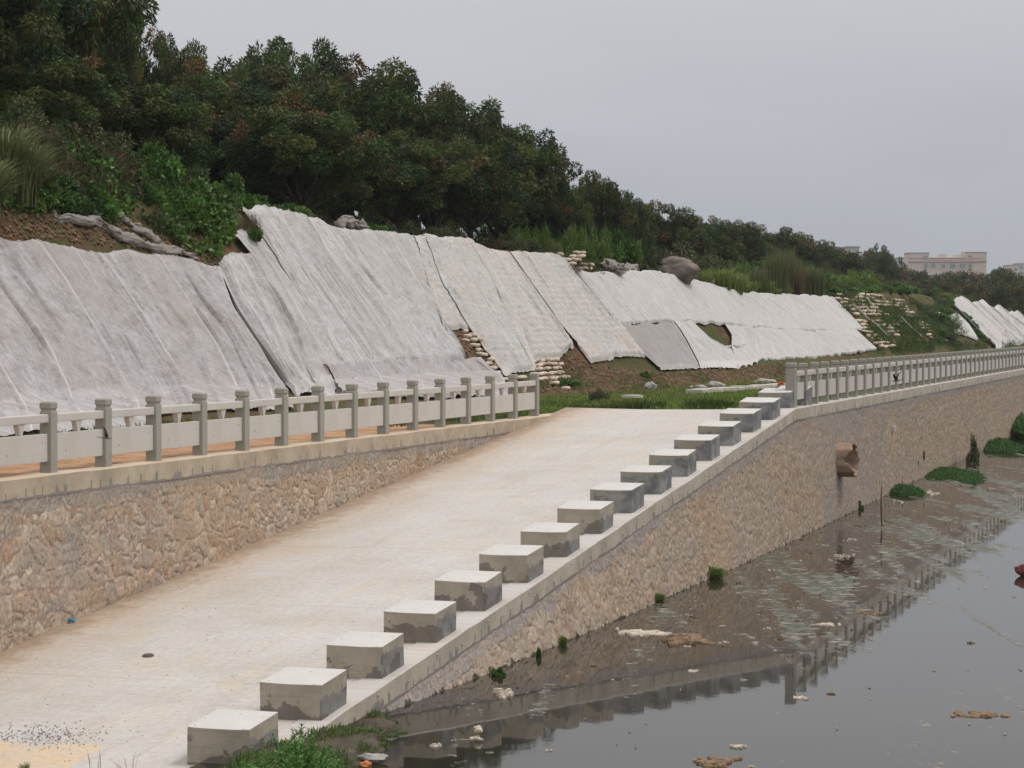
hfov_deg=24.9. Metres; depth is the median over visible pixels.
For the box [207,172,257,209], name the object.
shrub
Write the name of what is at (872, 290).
shrub
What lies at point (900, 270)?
round tree
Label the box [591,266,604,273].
shrub
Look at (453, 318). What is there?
fabric cover
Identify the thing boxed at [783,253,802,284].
reed clump
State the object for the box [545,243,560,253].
grass clump
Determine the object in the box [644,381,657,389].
rock
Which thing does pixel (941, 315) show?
shrub
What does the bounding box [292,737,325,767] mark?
leafy weed
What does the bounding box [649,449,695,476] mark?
concrete block
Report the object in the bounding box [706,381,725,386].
rock
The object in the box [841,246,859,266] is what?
building
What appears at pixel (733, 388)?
kerb
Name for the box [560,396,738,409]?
edge grass
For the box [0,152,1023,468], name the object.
hillside
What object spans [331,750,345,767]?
leafy weed
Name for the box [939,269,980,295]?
round tree
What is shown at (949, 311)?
shrub
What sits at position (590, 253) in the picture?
shrub
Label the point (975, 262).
building
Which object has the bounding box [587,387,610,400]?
weed
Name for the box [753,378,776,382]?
rock
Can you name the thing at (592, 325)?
fabric cover
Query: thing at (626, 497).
concrete block
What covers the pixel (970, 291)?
bush
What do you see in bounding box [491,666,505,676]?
wall weed
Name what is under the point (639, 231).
round tree
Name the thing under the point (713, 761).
floating litter
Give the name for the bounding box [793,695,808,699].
floating litter
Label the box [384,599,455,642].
concrete block
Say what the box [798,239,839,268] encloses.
round tree
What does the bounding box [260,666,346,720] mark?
concrete block
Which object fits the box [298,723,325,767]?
leafy weed
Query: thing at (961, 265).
window
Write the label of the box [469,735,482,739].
floating litter
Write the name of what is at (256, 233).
leafy plant
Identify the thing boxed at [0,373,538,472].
railing
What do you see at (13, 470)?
path
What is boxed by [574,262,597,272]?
shrub
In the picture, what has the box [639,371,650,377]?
leafy plant
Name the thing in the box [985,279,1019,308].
round tree
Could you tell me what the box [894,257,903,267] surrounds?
building
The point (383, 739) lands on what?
grass tuft
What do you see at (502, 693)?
floating litter
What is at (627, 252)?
shrub
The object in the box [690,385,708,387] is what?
rock
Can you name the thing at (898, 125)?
sky
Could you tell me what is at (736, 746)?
floating litter
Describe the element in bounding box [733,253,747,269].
shrub
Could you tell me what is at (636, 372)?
toe clods
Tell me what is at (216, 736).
concrete block
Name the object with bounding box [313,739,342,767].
leafy weed
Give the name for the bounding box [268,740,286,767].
leafy weed
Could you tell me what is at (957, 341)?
shrub
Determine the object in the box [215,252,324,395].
fabric cover
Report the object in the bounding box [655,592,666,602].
wall weed
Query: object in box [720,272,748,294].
grass clump
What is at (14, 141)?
tall grass
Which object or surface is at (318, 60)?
round tree
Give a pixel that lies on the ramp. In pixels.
(280, 601)
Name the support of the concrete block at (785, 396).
on the river wall at (768, 486)
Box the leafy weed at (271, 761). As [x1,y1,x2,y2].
[259,738,282,767]
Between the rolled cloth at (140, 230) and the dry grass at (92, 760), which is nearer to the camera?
the dry grass at (92, 760)
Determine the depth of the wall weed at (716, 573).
49.13 m
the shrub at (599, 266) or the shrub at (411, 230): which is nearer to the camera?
the shrub at (411, 230)
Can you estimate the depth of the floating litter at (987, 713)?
31.71 m
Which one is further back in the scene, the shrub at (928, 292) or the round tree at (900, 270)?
the round tree at (900, 270)
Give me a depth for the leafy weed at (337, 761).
25.94 m
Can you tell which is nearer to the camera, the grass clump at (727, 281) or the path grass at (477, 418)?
the path grass at (477, 418)
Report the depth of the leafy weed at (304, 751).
25.06 m
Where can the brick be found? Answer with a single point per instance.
(366, 764)
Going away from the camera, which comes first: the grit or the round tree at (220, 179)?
the grit
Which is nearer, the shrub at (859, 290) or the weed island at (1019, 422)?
the weed island at (1019, 422)
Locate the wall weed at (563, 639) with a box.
[558,635,567,644]
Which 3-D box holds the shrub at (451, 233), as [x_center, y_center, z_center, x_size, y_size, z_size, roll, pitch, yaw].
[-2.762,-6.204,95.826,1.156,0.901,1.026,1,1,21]
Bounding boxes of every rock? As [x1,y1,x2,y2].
[357,753,388,762]
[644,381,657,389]
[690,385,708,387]
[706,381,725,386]
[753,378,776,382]
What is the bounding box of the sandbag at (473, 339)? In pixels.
[470,337,477,341]
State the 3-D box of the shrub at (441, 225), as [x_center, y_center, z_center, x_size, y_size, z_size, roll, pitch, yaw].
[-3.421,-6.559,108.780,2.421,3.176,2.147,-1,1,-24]
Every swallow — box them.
[97,426,111,438]
[893,372,902,381]
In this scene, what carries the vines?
on the hillside
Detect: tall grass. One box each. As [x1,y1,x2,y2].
[0,121,63,193]
[0,139,82,207]
[0,155,39,221]
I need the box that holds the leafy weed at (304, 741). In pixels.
[286,728,315,758]
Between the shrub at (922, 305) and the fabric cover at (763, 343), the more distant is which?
the shrub at (922, 305)
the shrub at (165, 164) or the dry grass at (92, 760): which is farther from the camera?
the shrub at (165, 164)
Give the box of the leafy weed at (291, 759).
[290,750,305,767]
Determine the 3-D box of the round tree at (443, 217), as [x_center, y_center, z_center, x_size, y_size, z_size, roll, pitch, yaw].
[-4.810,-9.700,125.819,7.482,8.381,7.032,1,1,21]
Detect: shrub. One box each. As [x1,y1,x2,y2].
[0,90,64,137]
[0,110,31,134]
[12,108,70,151]
[35,115,69,143]
[44,107,85,152]
[48,107,96,153]
[69,116,141,163]
[132,141,185,184]
[177,161,210,198]
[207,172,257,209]
[251,194,275,206]
[276,202,313,216]
[277,187,332,225]
[318,212,331,224]
[328,214,341,225]
[352,200,387,223]
[358,207,405,229]
[367,222,388,231]
[382,222,403,232]
[383,204,419,229]
[398,222,421,235]
[414,226,434,235]
[422,226,443,236]
[434,213,456,235]
[436,224,456,236]
[448,219,463,233]
[455,227,468,237]
[461,231,487,244]
[481,229,495,244]
[481,238,531,251]
[494,219,524,238]
[495,223,527,247]
[496,240,522,251]
[518,224,541,248]
[525,238,549,252]
[539,223,563,256]
[555,222,588,261]
[559,240,575,261]
[570,264,582,273]
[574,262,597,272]
[576,242,597,261]
[581,221,613,261]
[591,260,621,275]
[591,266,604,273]
[596,227,631,253]
[599,268,626,275]
[606,227,643,265]
[635,263,649,270]
[637,239,662,267]
[660,238,723,271]
[698,244,737,274]
[707,254,739,275]
[721,259,751,280]
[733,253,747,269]
[734,257,763,271]
[743,268,765,280]
[823,273,838,286]
[824,286,848,296]
[824,292,848,298]
[832,266,881,284]
[834,276,863,286]
[837,284,856,296]
[847,286,866,295]
[855,271,890,284]
[858,286,877,293]
[866,267,889,284]
[866,285,882,292]
[879,284,895,293]
[884,282,909,293]
[910,287,920,293]
[915,302,935,307]
[916,306,931,313]
[920,287,940,296]
[930,287,961,298]
[930,312,947,318]
[931,296,949,302]
[932,326,947,334]
[935,307,954,315]
[937,318,946,323]
[944,328,957,340]
[949,320,961,328]
[950,337,962,345]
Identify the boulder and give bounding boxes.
[653,256,700,284]
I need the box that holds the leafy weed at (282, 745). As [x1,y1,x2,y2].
[279,739,306,759]
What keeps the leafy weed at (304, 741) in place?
on the mud bank
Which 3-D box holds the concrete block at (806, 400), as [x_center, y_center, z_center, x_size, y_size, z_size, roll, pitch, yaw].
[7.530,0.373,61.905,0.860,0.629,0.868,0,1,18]
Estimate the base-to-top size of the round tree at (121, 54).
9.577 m
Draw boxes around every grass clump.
[509,237,525,249]
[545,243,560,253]
[577,261,590,271]
[695,272,715,282]
[698,271,720,284]
[702,266,737,290]
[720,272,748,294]
[737,276,750,292]
[747,280,760,292]
[752,280,777,293]
[774,289,783,294]
[880,283,890,293]
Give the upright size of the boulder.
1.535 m
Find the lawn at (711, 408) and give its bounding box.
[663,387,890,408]
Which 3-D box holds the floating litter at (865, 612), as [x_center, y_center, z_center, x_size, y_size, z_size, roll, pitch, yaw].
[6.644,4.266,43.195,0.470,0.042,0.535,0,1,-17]
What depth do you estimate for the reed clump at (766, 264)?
142.41 m
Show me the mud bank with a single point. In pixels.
(339, 741)
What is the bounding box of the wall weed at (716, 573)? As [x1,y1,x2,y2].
[707,566,727,578]
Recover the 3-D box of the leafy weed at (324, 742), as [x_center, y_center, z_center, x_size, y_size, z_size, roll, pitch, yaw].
[-2.163,4.322,25.898,0.269,0.683,0.351,0,1,4]
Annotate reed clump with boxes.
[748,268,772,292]
[760,257,778,271]
[762,250,787,280]
[769,258,789,293]
[770,244,796,265]
[778,249,794,293]
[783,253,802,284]
[793,260,806,294]
[795,268,810,293]
[796,267,811,293]
[801,274,813,293]
[805,266,824,295]
[806,269,824,293]
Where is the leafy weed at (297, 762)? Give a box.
[282,749,304,767]
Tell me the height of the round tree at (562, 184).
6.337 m
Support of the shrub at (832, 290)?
on the hillside
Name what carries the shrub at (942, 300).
on the hillside
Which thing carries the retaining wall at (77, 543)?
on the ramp
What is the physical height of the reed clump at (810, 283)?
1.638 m
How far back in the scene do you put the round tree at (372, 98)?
101.00 m
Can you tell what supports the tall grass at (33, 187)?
on the hillside
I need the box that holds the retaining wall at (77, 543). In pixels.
[0,413,551,652]
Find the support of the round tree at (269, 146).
on the hillside
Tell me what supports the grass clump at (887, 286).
on the hillside
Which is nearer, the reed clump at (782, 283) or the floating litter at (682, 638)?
the floating litter at (682, 638)
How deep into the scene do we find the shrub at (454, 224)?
121.54 m
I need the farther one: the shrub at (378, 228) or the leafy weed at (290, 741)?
the shrub at (378, 228)
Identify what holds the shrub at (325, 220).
on the hillside
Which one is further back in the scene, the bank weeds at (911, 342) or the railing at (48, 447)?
the bank weeds at (911, 342)
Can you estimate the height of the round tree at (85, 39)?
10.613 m
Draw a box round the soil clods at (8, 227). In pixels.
[0,202,226,266]
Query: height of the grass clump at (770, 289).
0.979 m
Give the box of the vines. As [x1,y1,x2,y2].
[1,124,242,259]
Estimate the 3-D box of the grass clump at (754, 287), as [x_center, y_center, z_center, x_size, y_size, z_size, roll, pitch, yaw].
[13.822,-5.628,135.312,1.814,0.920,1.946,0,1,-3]
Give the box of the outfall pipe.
[836,443,859,476]
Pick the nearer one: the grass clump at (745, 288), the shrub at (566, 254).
the shrub at (566, 254)
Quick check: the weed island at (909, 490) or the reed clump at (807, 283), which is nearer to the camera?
the weed island at (909, 490)
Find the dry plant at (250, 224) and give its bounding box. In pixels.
[236,211,262,230]
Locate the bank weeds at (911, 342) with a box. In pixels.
[839,294,1014,356]
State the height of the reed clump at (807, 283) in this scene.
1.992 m
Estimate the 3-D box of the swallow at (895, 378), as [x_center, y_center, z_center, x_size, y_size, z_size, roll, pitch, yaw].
[6.005,-0.111,35.937,0.204,0.153,0.231,0,1,-5]
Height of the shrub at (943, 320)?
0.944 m
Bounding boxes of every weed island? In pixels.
[889,483,927,495]
[924,466,987,482]
[983,438,1023,452]
[1011,412,1023,438]
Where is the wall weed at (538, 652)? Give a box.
[536,647,541,656]
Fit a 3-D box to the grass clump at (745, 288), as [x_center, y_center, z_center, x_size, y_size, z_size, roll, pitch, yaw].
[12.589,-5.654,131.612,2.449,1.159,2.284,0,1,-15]
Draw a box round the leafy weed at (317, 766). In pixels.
[314,754,334,767]
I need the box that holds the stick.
[880,487,882,526]
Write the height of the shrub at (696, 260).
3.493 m
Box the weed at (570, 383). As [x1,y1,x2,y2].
[558,378,580,387]
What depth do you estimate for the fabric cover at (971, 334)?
211.07 m
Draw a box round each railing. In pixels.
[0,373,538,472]
[785,347,1023,407]
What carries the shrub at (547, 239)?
on the hillside
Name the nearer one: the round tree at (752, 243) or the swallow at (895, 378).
the swallow at (895, 378)
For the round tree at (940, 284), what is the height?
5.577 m
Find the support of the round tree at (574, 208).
on the hillside
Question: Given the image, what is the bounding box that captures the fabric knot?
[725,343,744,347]
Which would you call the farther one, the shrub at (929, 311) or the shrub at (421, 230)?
the shrub at (929, 311)
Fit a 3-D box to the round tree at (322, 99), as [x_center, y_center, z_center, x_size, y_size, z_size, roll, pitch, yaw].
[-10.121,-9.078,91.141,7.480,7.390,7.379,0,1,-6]
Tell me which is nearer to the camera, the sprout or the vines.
the sprout
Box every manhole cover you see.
[142,653,153,657]
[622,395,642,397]
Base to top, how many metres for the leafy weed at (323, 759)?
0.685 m
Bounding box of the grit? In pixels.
[6,395,645,763]
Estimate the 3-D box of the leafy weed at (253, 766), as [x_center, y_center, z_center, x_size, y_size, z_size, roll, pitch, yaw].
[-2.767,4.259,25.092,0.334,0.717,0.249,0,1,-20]
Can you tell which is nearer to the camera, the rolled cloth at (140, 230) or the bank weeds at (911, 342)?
the rolled cloth at (140, 230)
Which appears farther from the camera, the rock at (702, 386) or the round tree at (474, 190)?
the round tree at (474, 190)
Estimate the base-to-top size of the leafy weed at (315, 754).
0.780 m
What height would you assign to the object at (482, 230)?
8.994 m
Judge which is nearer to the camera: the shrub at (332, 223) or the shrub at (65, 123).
the shrub at (65, 123)
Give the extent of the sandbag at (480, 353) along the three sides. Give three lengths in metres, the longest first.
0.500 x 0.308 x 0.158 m
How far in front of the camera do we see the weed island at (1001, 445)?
100.78 m
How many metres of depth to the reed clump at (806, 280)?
157.04 m
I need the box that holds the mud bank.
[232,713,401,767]
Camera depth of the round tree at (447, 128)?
109.68 m
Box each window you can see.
[950,263,955,267]
[959,263,964,267]
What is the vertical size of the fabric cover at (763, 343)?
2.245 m
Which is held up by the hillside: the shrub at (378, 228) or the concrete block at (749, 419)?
the shrub at (378, 228)
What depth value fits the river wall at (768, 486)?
51.04 m
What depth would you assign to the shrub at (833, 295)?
159.49 m
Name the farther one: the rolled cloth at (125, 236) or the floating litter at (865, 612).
the rolled cloth at (125, 236)
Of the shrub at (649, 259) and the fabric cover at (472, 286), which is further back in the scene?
the shrub at (649, 259)
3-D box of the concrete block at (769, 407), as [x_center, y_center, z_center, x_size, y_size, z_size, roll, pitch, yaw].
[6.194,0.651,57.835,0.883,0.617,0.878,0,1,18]
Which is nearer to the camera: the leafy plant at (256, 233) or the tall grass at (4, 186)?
the tall grass at (4, 186)
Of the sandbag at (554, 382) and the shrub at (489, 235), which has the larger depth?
the shrub at (489, 235)
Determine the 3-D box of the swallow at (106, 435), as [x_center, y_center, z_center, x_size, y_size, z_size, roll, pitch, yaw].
[-5.480,0.656,30.991,0.176,0.171,0.194,1,1,23]
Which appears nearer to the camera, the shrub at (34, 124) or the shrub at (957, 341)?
the shrub at (34, 124)
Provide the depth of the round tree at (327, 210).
110.92 m
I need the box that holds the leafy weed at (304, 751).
[293,734,317,767]
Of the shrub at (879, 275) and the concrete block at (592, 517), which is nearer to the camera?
the concrete block at (592, 517)
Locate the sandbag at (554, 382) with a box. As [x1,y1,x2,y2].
[549,381,558,384]
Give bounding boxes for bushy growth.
[1010,427,1020,438]
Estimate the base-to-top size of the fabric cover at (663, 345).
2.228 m
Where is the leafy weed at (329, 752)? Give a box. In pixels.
[319,751,340,767]
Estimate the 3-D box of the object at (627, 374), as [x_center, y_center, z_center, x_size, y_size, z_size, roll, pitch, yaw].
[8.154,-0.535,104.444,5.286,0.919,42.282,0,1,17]
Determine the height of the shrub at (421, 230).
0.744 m
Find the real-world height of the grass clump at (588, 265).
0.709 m
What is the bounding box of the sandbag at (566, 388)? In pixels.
[561,386,570,389]
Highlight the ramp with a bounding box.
[0,407,725,767]
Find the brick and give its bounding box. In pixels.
[359,760,371,767]
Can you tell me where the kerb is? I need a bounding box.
[686,383,784,393]
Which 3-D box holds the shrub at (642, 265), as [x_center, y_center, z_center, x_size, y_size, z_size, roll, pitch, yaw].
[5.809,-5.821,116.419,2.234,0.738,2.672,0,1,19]
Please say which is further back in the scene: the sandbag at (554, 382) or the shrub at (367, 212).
the shrub at (367, 212)
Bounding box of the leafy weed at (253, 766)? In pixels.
[242,746,268,767]
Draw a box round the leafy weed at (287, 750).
[271,728,296,767]
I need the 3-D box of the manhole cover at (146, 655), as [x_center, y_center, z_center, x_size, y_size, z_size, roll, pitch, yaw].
[-5.383,4.033,34.247,0.170,0.074,0.170,0,7,18]
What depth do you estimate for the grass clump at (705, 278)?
123.57 m
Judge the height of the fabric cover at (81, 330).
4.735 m
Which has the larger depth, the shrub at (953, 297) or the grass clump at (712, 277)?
the shrub at (953, 297)
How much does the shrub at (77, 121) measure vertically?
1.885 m
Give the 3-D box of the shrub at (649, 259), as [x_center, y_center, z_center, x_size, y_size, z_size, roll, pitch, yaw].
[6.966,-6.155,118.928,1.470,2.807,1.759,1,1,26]
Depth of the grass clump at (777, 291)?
140.25 m
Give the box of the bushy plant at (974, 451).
[965,431,980,463]
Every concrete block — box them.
[187,709,277,764]
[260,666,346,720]
[327,631,403,678]
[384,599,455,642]
[434,570,501,610]
[479,544,543,582]
[521,522,579,557]
[557,500,613,534]
[590,482,643,513]
[620,465,671,494]
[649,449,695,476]
[674,434,719,460]
[698,421,740,445]
[720,408,761,431]
[739,397,780,419]
[758,388,792,407]
[779,386,811,405]
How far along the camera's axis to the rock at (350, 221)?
84.97 m
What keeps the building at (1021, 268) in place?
on the hillside
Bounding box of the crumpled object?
[1014,564,1023,575]
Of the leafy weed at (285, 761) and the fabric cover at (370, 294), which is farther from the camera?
the fabric cover at (370, 294)
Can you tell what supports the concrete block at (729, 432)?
on the ramp
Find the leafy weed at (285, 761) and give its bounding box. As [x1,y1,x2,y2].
[276,751,298,767]
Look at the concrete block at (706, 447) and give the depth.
51.20 m
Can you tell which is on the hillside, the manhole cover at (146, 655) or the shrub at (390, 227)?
the shrub at (390, 227)
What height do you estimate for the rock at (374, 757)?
0.113 m
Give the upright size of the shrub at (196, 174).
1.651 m
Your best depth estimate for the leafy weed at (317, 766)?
24.81 m
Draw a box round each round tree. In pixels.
[0,0,96,92]
[0,56,122,130]
[1,0,160,74]
[63,58,234,169]
[83,10,144,111]
[130,26,210,135]
[165,35,294,89]
[169,55,348,197]
[177,137,210,175]
[203,168,238,183]
[216,103,395,210]
[254,36,357,92]
[275,52,444,220]
[283,184,330,214]
[320,128,469,230]
[322,200,385,217]
[359,80,465,227]
[389,83,493,229]
[401,204,464,227]
[423,133,545,239]
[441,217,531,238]
[447,96,583,239]
[511,157,576,242]
[528,190,596,244]
[560,169,637,247]
[613,197,656,255]
[633,198,699,262]
[685,215,745,266]
[710,219,772,265]
[749,224,815,266]
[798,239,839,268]
[818,246,874,275]
[856,249,892,283]
[868,243,897,279]
[892,276,927,290]
[894,256,907,280]
[898,267,939,289]
[929,279,958,295]
[932,271,953,287]
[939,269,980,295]
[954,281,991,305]
[966,272,992,306]
[978,271,1011,304]
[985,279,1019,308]
[991,267,1023,307]
[1005,283,1023,314]
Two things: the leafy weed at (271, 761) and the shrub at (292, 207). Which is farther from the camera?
the shrub at (292, 207)
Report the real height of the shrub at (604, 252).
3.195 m
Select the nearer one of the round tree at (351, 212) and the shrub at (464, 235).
the shrub at (464, 235)
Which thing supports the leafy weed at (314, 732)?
on the mud bank
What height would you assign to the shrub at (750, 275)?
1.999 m
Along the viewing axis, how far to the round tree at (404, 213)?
111.64 m
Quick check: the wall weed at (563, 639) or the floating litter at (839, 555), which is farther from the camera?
the floating litter at (839, 555)
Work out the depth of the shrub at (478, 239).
111.60 m
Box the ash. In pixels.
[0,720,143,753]
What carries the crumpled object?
on the water
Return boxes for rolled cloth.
[51,207,199,260]
[118,208,182,255]
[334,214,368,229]
[601,258,640,270]
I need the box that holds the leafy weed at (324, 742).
[314,739,329,762]
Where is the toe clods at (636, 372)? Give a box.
[539,353,787,393]
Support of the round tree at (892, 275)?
on the hillside
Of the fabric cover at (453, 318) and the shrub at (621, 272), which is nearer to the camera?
the fabric cover at (453, 318)
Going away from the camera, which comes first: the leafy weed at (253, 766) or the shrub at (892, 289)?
the leafy weed at (253, 766)
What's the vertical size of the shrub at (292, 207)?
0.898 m
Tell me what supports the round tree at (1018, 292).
on the hillside
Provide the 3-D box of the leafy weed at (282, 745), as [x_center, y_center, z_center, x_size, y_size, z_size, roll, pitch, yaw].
[-2.441,4.284,25.527,0.351,0.775,0.296,-1,2,-33]
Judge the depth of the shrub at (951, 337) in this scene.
192.23 m
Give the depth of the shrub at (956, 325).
200.17 m
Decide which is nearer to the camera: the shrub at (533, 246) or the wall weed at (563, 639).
the wall weed at (563, 639)
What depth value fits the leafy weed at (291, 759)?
24.78 m
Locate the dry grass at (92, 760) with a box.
[86,749,100,767]
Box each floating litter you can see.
[429,742,441,746]
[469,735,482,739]
[492,688,513,698]
[615,628,670,635]
[661,633,715,645]
[692,756,742,767]
[729,744,746,748]
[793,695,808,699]
[810,622,840,626]
[833,554,849,557]
[854,610,883,614]
[924,491,938,494]
[950,710,1010,717]
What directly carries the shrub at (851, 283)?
on the hillside
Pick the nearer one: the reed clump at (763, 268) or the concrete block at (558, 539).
the concrete block at (558, 539)
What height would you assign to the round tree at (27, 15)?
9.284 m
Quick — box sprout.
[16,761,30,767]
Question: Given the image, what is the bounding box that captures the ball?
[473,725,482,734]
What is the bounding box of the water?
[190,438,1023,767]
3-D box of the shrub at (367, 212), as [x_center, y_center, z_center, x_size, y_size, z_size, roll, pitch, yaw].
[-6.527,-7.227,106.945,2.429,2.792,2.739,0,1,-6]
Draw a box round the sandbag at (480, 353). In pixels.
[476,352,484,355]
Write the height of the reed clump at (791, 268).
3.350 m
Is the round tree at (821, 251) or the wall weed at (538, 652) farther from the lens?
the round tree at (821, 251)
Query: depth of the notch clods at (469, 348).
87.73 m
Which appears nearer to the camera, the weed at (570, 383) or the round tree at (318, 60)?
the weed at (570, 383)
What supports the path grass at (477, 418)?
on the hillside
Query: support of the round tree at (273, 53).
on the hillside
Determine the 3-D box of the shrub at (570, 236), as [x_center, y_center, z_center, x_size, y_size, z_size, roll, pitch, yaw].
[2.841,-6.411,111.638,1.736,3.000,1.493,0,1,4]
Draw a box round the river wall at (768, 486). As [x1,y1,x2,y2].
[278,368,1023,741]
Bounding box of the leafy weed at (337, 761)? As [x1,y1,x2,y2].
[330,752,341,767]
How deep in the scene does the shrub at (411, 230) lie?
92.14 m
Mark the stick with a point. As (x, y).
(881, 507)
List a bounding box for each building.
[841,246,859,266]
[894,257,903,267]
[903,252,986,287]
[1002,265,1018,276]
[1013,263,1023,280]
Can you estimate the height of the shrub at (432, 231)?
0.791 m
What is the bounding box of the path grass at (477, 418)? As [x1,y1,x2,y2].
[1,408,542,436]
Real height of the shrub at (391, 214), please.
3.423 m
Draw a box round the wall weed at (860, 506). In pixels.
[858,500,863,508]
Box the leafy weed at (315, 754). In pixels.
[305,744,319,767]
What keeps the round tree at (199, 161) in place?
on the hillside
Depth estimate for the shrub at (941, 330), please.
187.68 m
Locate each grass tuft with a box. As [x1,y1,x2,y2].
[378,736,387,741]
[382,732,398,738]
[395,730,407,734]
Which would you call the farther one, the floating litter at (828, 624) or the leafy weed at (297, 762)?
the floating litter at (828, 624)
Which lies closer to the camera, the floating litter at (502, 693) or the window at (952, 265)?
the floating litter at (502, 693)
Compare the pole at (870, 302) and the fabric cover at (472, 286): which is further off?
the pole at (870, 302)
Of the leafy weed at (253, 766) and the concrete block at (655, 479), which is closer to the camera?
the leafy weed at (253, 766)
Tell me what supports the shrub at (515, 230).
on the hillside
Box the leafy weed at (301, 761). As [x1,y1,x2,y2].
[284,754,305,767]
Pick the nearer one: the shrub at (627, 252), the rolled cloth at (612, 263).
the rolled cloth at (612, 263)
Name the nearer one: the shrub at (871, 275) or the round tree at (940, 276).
the shrub at (871, 275)
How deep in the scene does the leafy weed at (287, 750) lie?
25.48 m
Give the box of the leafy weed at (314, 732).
[291,727,317,766]
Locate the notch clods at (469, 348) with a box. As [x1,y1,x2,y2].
[453,331,496,370]
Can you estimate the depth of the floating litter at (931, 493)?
74.67 m
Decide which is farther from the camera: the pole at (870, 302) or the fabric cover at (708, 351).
the pole at (870, 302)
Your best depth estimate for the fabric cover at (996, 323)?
234.02 m
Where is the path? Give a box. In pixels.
[0,424,433,476]
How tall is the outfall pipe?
0.960 m
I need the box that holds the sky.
[112,0,1023,275]
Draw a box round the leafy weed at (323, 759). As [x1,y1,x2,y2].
[321,756,327,767]
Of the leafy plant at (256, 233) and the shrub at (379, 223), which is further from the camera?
the shrub at (379, 223)
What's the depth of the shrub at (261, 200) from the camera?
79.18 m
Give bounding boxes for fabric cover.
[0,237,292,435]
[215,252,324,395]
[236,229,342,394]
[240,204,464,378]
[325,356,507,397]
[411,235,470,330]
[423,233,535,375]
[468,240,573,359]
[508,250,644,362]
[581,270,861,330]
[622,322,698,369]
[673,320,738,368]
[725,324,876,368]
[937,312,977,339]
[951,296,1023,347]
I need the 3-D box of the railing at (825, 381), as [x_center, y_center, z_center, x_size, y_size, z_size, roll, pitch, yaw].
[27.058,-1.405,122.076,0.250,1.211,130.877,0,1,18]
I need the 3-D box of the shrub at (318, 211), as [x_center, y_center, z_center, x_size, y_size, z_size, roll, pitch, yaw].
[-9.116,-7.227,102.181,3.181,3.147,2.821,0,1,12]
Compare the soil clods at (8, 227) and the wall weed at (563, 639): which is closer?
the wall weed at (563, 639)
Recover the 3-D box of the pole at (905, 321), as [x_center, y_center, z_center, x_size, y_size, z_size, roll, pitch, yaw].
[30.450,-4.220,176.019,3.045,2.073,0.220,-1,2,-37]
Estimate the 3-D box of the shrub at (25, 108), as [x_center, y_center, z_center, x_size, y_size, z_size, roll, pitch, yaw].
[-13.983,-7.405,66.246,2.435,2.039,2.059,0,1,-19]
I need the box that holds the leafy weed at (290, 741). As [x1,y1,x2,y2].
[287,739,313,767]
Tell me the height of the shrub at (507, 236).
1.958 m
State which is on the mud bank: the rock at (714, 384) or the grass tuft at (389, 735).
the grass tuft at (389, 735)
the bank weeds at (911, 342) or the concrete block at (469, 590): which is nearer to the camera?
the concrete block at (469, 590)
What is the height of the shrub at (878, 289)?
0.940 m
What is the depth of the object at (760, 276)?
138.68 m
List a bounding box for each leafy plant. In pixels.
[247,225,263,242]
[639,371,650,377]
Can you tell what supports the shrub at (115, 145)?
on the hillside
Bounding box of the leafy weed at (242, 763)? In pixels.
[239,753,246,767]
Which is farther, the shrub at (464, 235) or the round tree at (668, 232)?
the round tree at (668, 232)
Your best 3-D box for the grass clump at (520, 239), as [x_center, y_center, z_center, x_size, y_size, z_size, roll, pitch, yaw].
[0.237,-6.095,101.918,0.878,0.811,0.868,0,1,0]
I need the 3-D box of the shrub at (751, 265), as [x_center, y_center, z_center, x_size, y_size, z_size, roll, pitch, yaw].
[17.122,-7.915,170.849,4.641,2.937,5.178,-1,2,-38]
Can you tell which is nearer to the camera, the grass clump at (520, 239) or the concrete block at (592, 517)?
the concrete block at (592, 517)
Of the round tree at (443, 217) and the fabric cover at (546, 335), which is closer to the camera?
the fabric cover at (546, 335)
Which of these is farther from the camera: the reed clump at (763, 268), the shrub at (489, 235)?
the reed clump at (763, 268)
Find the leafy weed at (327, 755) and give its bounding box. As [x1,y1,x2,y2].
[316,743,332,767]
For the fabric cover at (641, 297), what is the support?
on the hillside
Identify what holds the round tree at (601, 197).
on the hillside
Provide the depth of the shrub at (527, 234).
105.17 m
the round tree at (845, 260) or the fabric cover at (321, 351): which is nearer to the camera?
the fabric cover at (321, 351)
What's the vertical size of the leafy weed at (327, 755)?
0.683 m
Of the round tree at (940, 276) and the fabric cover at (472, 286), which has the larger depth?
the round tree at (940, 276)
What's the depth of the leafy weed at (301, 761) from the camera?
24.34 m
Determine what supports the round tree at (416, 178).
on the hillside
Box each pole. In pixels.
[851,304,888,335]
[866,297,875,309]
[898,316,925,340]
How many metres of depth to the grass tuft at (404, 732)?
30.12 m
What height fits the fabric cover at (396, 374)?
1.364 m
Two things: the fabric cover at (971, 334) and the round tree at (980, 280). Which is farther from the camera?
the round tree at (980, 280)

